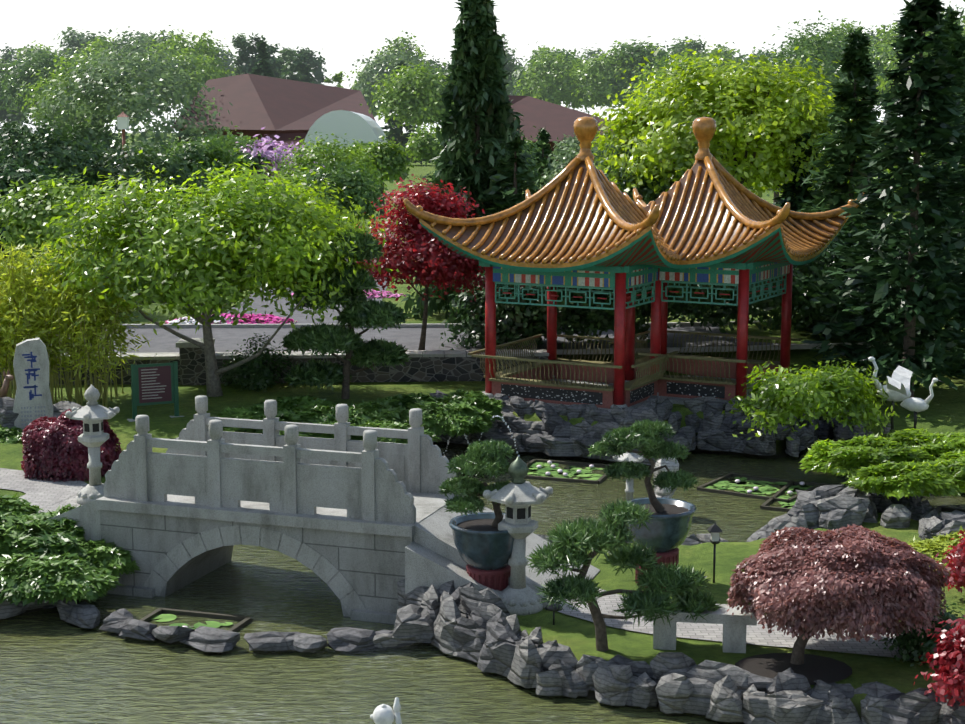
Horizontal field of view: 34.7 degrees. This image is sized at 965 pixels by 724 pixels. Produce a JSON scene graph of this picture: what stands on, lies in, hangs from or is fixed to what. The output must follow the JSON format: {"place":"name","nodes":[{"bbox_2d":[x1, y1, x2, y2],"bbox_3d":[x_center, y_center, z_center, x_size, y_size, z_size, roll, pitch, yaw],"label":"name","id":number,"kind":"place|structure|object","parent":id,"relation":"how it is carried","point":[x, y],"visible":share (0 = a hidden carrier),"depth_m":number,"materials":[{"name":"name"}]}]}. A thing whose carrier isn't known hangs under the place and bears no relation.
{"place":"outdoors","nodes":[
{"label":"outdoors","id":0,"kind":"place"},
{"bbox_2d":[26,247,934,354],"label":"road","id":1,"kind":"structure","parent":0,"point":[229,337],"depth_m":43.37,"materials":[{"name":"grey asphalt"}]},
{"bbox_2d":[0,437,964,723],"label":"pond water","id":2,"kind":"structure","parent":0,"point":[54,669],"depth_m":21.20,"materials":[{"name":"green liquid"}]},
{"bbox_2d":[370,697,401,723],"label":"marble child statue","id":3,"kind":"object","parent":2,"relation":"in","point":[383,714],"visible":1,"depth_m":17.26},
{"bbox_2d":[443,415,519,456],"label":"fountain water jets","id":4,"kind":"object","parent":2,"relation":"on","point":[503,420],"visible":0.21,"depth_m":33.93,"materials":[{"name":"white liquid"}]},
{"bbox_2d":[151,460,938,628],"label":"lily pads","id":5,"kind":"object","parent":2,"relation":"on","point":[581,472],"visible":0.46,"depth_m":31.74,"materials":[{"name":"green plant"}]},
{"bbox_2d":[140,459,964,631],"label":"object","id":6,"kind":"structure","parent":2,"relation":"on","point":[244,621],"depth_m":30.92,"materials":[{"name":"green plant"}]},
{"bbox_2d":[613,448,645,500],"bbox_3d":[2.775,2.164,29.090,0.661,1.447,0.613,0,9,-1],"label":"stone lantern","id":7,"kind":"object","parent":2,"relation":"on","point":[635,458],"visible":0.4,"depth_m":28.98,"materials":[{"name":"stone"}]},
{"bbox_2d":[653,457,678,497],"bbox_3d":[3.500,2.118,29.260,0.456,0.940,0.396,-3,9,-19],"label":"pale scholar rock","id":8,"kind":"object","parent":2,"relation":"on","point":[671,464],"visible":0.5,"depth_m":29.14,"materials":[{"name":"white stone"}]},
{"bbox_2d":[0,133,964,720],"bbox_3d":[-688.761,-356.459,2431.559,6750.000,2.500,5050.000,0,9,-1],"label":"ground","id":9,"kind":"structure","parent":0,"point":[944,411],"depth_m":33.83,"materials":[{"name":"green plant"}]},
{"bbox_2d":[0,369,13,397],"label":"deer statue","id":10,"kind":"object","parent":9,"relation":"on","point":[5,385],"visible":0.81,"depth_m":33.48,"materials":[{"name":"brown stone"}]},
{"bbox_2d":[13,338,52,429],"bbox_3d":[-9.714,0.506,33.280,0.850,2.030,0.326,-2,9,-16],"label":"inscribed stele","id":11,"kind":"object","parent":9,"relation":"on","point":[33,400],"visible":0.85,"depth_m":33.12,"materials":[{"name":"stone"}]},
{"bbox_2d":[0,397,82,427],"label":"rock","id":12,"kind":"object","parent":9,"relation":"on","point":[8,416],"visible":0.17,"depth_m":33.14,"materials":[{"name":"grey stone"}]},
{"bbox_2d":[0,145,137,291],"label":"dark tree leaves","id":13,"kind":"object","parent":9,"relation":"on","point":[7,176],"visible":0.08,"depth_m":51.72,"materials":[{"name":"green plant"}]},
{"bbox_2d":[21,409,122,481],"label":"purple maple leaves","id":14,"kind":"object","parent":9,"relation":"on","point":[55,449],"visible":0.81,"depth_m":29.81,"materials":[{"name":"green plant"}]},
{"bbox_2d":[0,228,151,407],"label":"bamboo clump leaves","id":15,"kind":"object","parent":9,"relation":"on","point":[60,315],"visible":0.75,"depth_m":35.54,"materials":[{"name":"green plant"}]},
{"bbox_2d":[117,112,128,178],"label":"park lamp post","id":16,"kind":"object","parent":9,"relation":"on","point":[123,121],"visible":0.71,"depth_m":127.09,"materials":[{"name":"white"}]},
{"bbox_2d":[17,42,241,177],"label":"silver tree leaves","id":17,"kind":"object","parent":9,"relation":"on","point":[71,108],"visible":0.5,"depth_m":144.95,"materials":[{"name":"grey plant"}]},
{"bbox_2d":[127,361,183,421],"bbox_3d":[-7.317,0.672,34.502,1.245,1.320,0.220,-4,9,-25],"label":"information sign","id":18,"kind":"object","parent":9,"relation":"on","point":[154,384],"visible":0.92,"depth_m":34.44,"materials":[{"name":"green"}]},
{"bbox_2d":[168,315,232,323],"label":"white flower blooms","id":19,"kind":"object","parent":9,"relation":"on","point":[191,320],"visible":0.35,"depth_m":45.65,"materials":[{"name":"white plant"}]},
{"bbox_2d":[15,148,398,396],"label":"green tree leaves","id":20,"kind":"object","parent":9,"relation":"on","point":[206,250],"visible":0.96,"depth_m":34.88,"materials":[{"name":"green plant"}]},
{"bbox_2d":[164,316,296,323],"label":"pink flower greens","id":21,"kind":"object","parent":9,"relation":"on","point":[257,320],"visible":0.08,"depth_m":46.14,"materials":[{"name":"plant"}]},
{"bbox_2d":[166,313,296,323],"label":"pink flower blooms","id":22,"kind":"object","parent":21,"relation":"on","point":[275,319],"visible":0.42,"depth_m":46.06,"materials":[{"name":"plant"}]},
{"bbox_2d":[0,389,503,605],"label":"juniper shrubs","id":23,"kind":"object","parent":9,"relation":"on","point":[41,559],"visible":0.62,"depth_m":24.53,"materials":[{"name":"green plant"}]},
{"bbox_2d":[249,39,273,76],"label":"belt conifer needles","id":24,"kind":"object","parent":9,"relation":"on","point":[263,69],"visible":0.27,"depth_m":289.11,"materials":[{"name":"green plant"}]},
{"bbox_2d":[216,127,324,199],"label":"lilac bush","id":25,"kind":"object","parent":9,"relation":"on","point":[267,149],"depth_m":89.08,"materials":[{"name":"purple plant"}]},
{"bbox_2d":[0,338,548,385],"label":"rubble retaining wall","id":26,"kind":"structure","parent":9,"relation":"on","point":[420,366],"depth_m":39.05,"materials":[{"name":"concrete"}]},
{"bbox_2d":[45,395,599,624],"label":"stone bridge","id":27,"kind":"structure","parent":9,"relation":"on","point":[361,529],"depth_m":23.60,"materials":[{"name":"stone"}]},
{"bbox_2d":[280,227,411,398],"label":"black pine needles","id":28,"kind":"object","parent":9,"relation":"on","point":[359,309],"visible":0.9,"depth_m":35.99,"materials":[{"name":"green plant"}]},
{"bbox_2d":[304,110,387,156],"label":"greenhouse tunnel","id":29,"kind":"structure","parent":9,"relation":"on","point":[359,127],"depth_m":182.29,"materials":[{"name":"white"}]},
{"bbox_2d":[365,291,404,298],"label":"pink flower greens","id":30,"kind":"object","parent":9,"relation":"on","point":[381,294],"visible":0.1,"depth_m":53.68,"materials":[{"name":"plant"}]},
{"bbox_2d":[292,289,405,298],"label":"pink flower blooms","id":31,"kind":"object","parent":30,"relation":"on","point":[396,295],"visible":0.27,"depth_m":53.62,"materials":[{"name":"plant"}]},
{"bbox_2d":[381,59,430,164],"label":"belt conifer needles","id":32,"kind":"object","parent":9,"relation":"on","point":[400,137],"visible":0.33,"depth_m":258.49,"materials":[{"name":"green plant"}]},
{"bbox_2d":[171,73,660,165],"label":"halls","id":33,"kind":"object","parent":9,"relation":"on","point":[287,111],"visible":0.37,"depth_m":219.03,"materials":[{"name":"brown"}]},
{"bbox_2d":[355,174,484,349],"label":"red maple tree leaves","id":34,"kind":"object","parent":9,"relation":"on","point":[435,259],"visible":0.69,"depth_m":39.09,"materials":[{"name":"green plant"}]},
{"bbox_2d":[0,25,890,197],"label":"trees","id":35,"kind":"object","parent":9,"relation":"on","point":[565,151],"visible":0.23,"depth_m":221.13,"materials":[{"name":"green plant"}]},
{"bbox_2d":[0,24,900,213],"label":"trees","id":36,"kind":"object","parent":9,"relation":"on","point":[45,144],"visible":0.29,"depth_m":59.83,"materials":[{"name":"green plant"}]},
{"bbox_2d":[401,0,528,322],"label":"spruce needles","id":37,"kind":"object","parent":9,"relation":"on","point":[475,89],"visible":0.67,"depth_m":46.56,"materials":[{"name":"green plant"}]},
{"bbox_2d":[0,468,932,660],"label":"paved paths","id":38,"kind":"structure","parent":9,"relation":"on","point":[47,495],"depth_m":21.41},
{"bbox_2d":[65,384,119,504],"bbox_3d":[-7.116,1.492,28.273,0.897,2.200,1.004,0,9,-1],"label":"stone lantern","id":39,"kind":"object","parent":38,"relation":"on","point":[92,414],"visible":0.88,"depth_m":28.11,"materials":[{"name":"stone"}]},
{"bbox_2d":[0,25,961,195],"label":"trees","id":40,"kind":"object","parent":9,"relation":"on","point":[208,155],"visible":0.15,"depth_m":280.94,"materials":[{"name":"green plant"}]},
{"bbox_2d":[449,512,513,590],"bbox_3d":[0.088,2.916,22.428,1.160,1.230,1.160,0,9,-1],"label":"bonsai pot","id":41,"kind":"object","parent":9,"relation":"on","point":[484,547],"visible":0.69,"depth_m":22.09,"materials":[{"name":"ceramic"}]},
{"bbox_2d":[438,438,515,527],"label":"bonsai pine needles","id":42,"kind":"object","parent":41,"relation":"on","point":[484,457],"visible":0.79,"depth_m":22.10,"materials":[{"name":"green plant"}]},
{"bbox_2d":[0,390,964,723],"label":"shore rocks","id":43,"kind":"object","parent":9,"relation":"on","point":[482,628],"visible":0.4,"depth_m":21.56,"materials":[{"name":"stone"}]},
{"bbox_2d":[799,428,964,500],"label":"juniper shrubs","id":44,"kind":"object","parent":43,"relation":"on","point":[919,462],"visible":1,"depth_m":28.48,"materials":[{"name":"green plant"}]},
{"bbox_2d":[900,378,943,428],"bbox_3d":[9.067,0.905,31.880,0.899,1.216,0.257,5,10,32],"label":"crane statue preening","id":45,"kind":"object","parent":43,"relation":"on","point":[915,405],"visible":1,"depth_m":31.83,"materials":[{"name":"white stone"}]},
{"bbox_2d":[0,18,964,268],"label":"trees","id":46,"kind":"object","parent":9,"relation":"on","point":[425,103],"visible":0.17,"depth_m":105.17,"materials":[{"name":"green plant"}]},
{"bbox_2d":[0,10,964,165],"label":"background trees","id":47,"kind":"object","parent":9,"relation":"on","point":[546,78],"visible":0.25,"depth_m":343.88,"materials":[{"name":"green plant"}]},
{"bbox_2d":[0,0,964,227],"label":"background trees","id":48,"kind":"object","parent":9,"relation":"on","point":[345,181],"visible":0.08,"depth_m":198.30,"materials":[{"name":"green plant"}]},
{"bbox_2d":[40,168,925,292],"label":"tree trunks","id":49,"kind":"object","parent":9,"relation":"on","point":[383,202],"visible":0.02,"depth_m":99.97,"materials":[{"name":"plant"}]},
{"bbox_2d":[477,129,538,276],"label":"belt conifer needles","id":50,"kind":"object","parent":9,"relation":"on","point":[503,184],"visible":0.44,"depth_m":45.62,"materials":[{"name":"green plant"}]},
{"bbox_2d":[483,456,552,614],"bbox_3d":[0.510,2.449,22.074,1.016,2.258,0.987,0,9,-1],"label":"stone lantern","id":51,"kind":"object","parent":9,"relation":"on","point":[518,495],"visible":0.92,"depth_m":21.90,"materials":[{"name":"stone"}]},
{"bbox_2d":[528,127,556,194],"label":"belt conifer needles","id":52,"kind":"object","parent":9,"relation":"on","point":[544,135],"visible":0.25,"depth_m":103.47,"materials":[{"name":"green plant"}]},
{"bbox_2d":[217,187,964,670],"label":"dark shrubs","id":53,"kind":"object","parent":9,"relation":"on","point":[525,321],"visible":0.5,"depth_m":40.46,"materials":[{"name":"green plant"}]},
{"bbox_2d":[525,497,720,651],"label":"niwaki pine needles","id":54,"kind":"object","parent":9,"relation":"on","point":[595,537],"visible":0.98,"depth_m":20.20,"materials":[{"name":"green plant"}]},
{"bbox_2d":[403,116,864,412],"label":"pavilion","id":55,"kind":"structure","parent":9,"relation":"on","point":[579,220],"depth_m":35.87,"materials":[{"name":"gold tile"}]},
{"bbox_2d":[545,523,722,624],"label":"garden lights","id":56,"kind":"object","parent":9,"relation":"on","point":[714,530],"visible":0.69,"depth_m":23.30,"materials":[{"name":"black metal"}]},
{"bbox_2d":[626,497,696,588],"bbox_3d":[2.644,2.778,23.355,1.160,1.230,1.160,0,9,-1],"label":"bonsai pot","id":57,"kind":"object","parent":9,"relation":"on","point":[666,536],"visible":0.6,"depth_m":22.98,"materials":[{"name":"ceramic"}]},
{"bbox_2d":[587,419,698,511],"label":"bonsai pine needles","id":58,"kind":"object","parent":57,"relation":"on","point":[645,434],"visible":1,"depth_m":22.99,"materials":[{"name":"green plant"}]},
{"bbox_2d":[643,604,756,652],"bbox_3d":[2.887,3.534,20.526,1.473,0.540,0.460,1,9,8],"label":"stone bench","id":59,"kind":"object","parent":9,"relation":"on","point":[734,632],"visible":0.57,"depth_m":20.30,"materials":[{"name":"stone"}]},
{"bbox_2d":[575,34,885,197],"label":"yellow tree leaves","id":60,"kind":"object","parent":9,"relation":"on","point":[785,116],"visible":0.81,"depth_m":51.13,"materials":[{"name":"green plant"}]},
{"bbox_2d":[735,653,851,684],"bbox_3d":[3.956,3.895,19.658,1.500,0.012,1.182,0,9,-1],"label":"mulch ring","id":61,"kind":"object","parent":9,"relation":"on","point":[812,668],"visible":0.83,"depth_m":19.70,"materials":[{"name":"soil"}]},
{"bbox_2d":[772,132,826,211],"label":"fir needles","id":62,"kind":"object","parent":9,"relation":"on","point":[801,192],"visible":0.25,"depth_m":50.79,"materials":[{"name":"green plant"}]},
{"bbox_2d":[718,358,909,439],"bbox_3d":[6.885,0.709,32.279,3.685,1.583,2.954,-2,9,-16],"label":"broad shrub","id":63,"kind":"object","parent":9,"relation":"on","point":[821,393],"visible":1,"depth_m":31.64,"materials":[{"name":"green plant"}]},
{"bbox_2d":[726,524,949,664],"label":"lace maple leaves","id":64,"kind":"object","parent":9,"relation":"on","point":[838,582],"visible":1,"depth_m":19.21,"materials":[{"name":"red plant"}]},
{"bbox_2d":[777,27,905,341],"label":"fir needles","id":65,"kind":"object","parent":9,"relation":"on","point":[855,63],"visible":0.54,"depth_m":42.80,"materials":[{"name":"green plant"}]},
{"bbox_2d":[800,0,964,397],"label":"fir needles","id":66,"kind":"object","parent":9,"relation":"on","point":[917,90],"visible":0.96,"depth_m":34.99,"materials":[{"name":"green plant"}]},
{"bbox_2d":[860,356,914,429],"bbox_3d":[8.480,0.653,32.537,1.082,1.520,2.125,4,9,24],"label":"crane statue","id":67,"kind":"object","parent":9,"relation":"on","point":[897,388],"visible":0.98,"depth_m":32.47,"materials":[{"name":"white stone"}]},
{"bbox_2d":[884,64,964,368],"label":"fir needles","id":68,"kind":"object","parent":9,"relation":"on","point":[961,167],"visible":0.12,"depth_m":38.55,"materials":[{"name":"green plant"}]},
{"bbox_2d":[892,5,964,258],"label":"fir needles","id":69,"kind":"object","parent":9,"relation":"on","point":[955,30],"visible":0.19,"depth_m":50.44,"materials":[{"name":"green plant"}]},
{"bbox_2d":[904,526,964,583],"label":"gold juniper shrubs","id":70,"kind":"object","parent":9,"relation":"on","point":[932,548],"visible":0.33,"depth_m":24.15,"materials":[{"name":"yellow plant"}]},
{"bbox_2d":[914,530,964,706],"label":"red shrub leaves","id":71,"kind":"object","parent":9,"relation":"on","point":[950,659],"visible":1,"depth_m":18.33,"materials":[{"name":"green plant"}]},
{"bbox_2d":[0,0,964,132],"label":"sky","id":72,"kind":"structure","parent":0,"point":[347,31],"materials":[{"name":"white"}]}
]}

